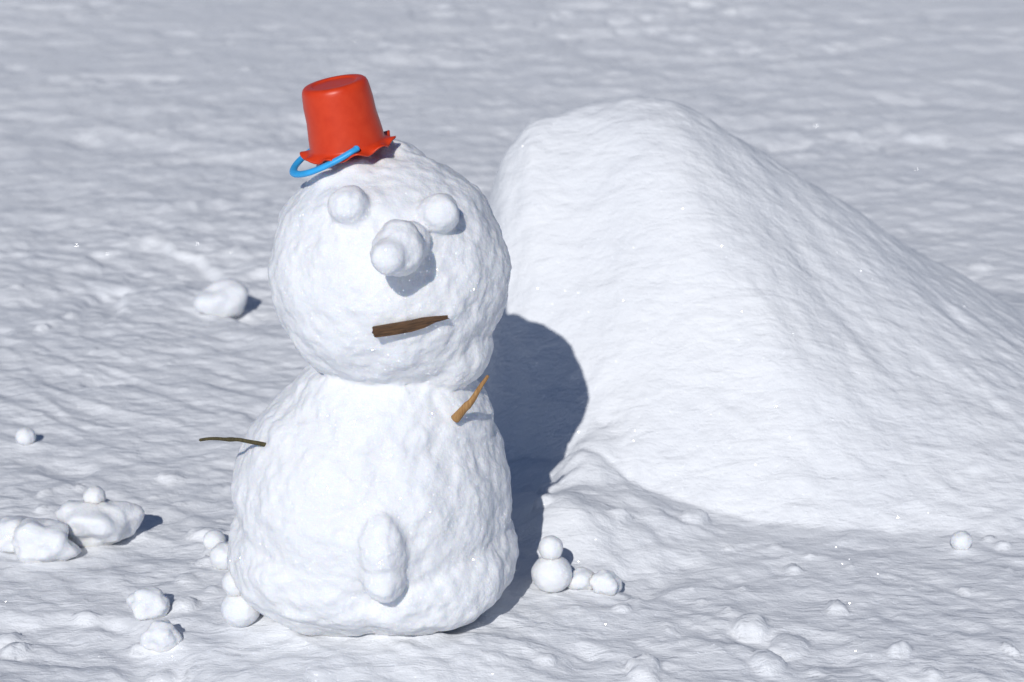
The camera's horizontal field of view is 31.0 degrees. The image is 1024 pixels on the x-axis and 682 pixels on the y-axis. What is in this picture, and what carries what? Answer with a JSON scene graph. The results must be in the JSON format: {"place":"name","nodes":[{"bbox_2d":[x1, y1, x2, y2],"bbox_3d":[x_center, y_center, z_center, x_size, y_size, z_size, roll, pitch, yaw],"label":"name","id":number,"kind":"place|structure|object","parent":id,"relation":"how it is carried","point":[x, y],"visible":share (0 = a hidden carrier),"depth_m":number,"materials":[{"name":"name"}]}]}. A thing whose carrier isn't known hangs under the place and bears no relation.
{"place":"outdoors","nodes":[
{"label":"outdoors","id":0,"kind":"place"},
{"bbox_2d":[0,0,1023,681],"bbox_3d":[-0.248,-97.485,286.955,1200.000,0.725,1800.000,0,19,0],"label":"snow ground","id":1,"kind":"structure","parent":0,"point":[754,382],"depth_m":4.20,"materials":[{"name":"white snow"}]},
{"bbox_2d":[227,139,518,636],"bbox_3d":[-0.245,0.091,3.261,0.519,0.890,0.497,8,21,23],"label":"snowman","id":2,"kind":"object","parent":1,"relation":"on","point":[370,489],"visible":0.97,"depth_m":3.11,"materials":[{"name":"white snow"}]},
{"bbox_2d":[199,437,265,446],"bbox_3d":[-0.480,0.174,3.179,0.115,0.025,0.008,-4,19,-10],"label":"stick","id":3,"kind":"object","parent":2,"relation":"attached to","point":[243,440],"visible":1,"depth_m":3.17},
{"bbox_2d":[289,74,395,177],"bbox_3d":[-0.295,-0.365,3.101,0.187,0.138,0.163,-10,21,3],"label":"bucket hat","id":4,"kind":"object","parent":2,"relation":"on","point":[343,122],"visible":1,"depth_m":3.05,"materials":[{"name":"red plastic"}]},
{"bbox_2d":[372,315,448,337],"bbox_3d":[-0.165,-0.025,3.014,0.128,0.020,0.013,-10,29,-10],"label":"stick","id":5,"kind":"object","parent":2,"relation":"attached to","point":[396,328],"visible":1,"depth_m":3.01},
{"bbox_2d":[451,375,488,422],"bbox_3d":[-0.070,0.096,3.122,0.068,0.092,0.017,4,19,11],"label":"stick","id":6,"kind":"object","parent":2,"relation":"attached to","point":[460,412],"visible":1,"depth_m":3.12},
{"bbox_2d":[0,279,972,652],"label":"snowballs","id":7,"kind":"object","parent":1,"relation":"on","point":[94,517],"visible":0.95,"depth_m":3.57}
]}

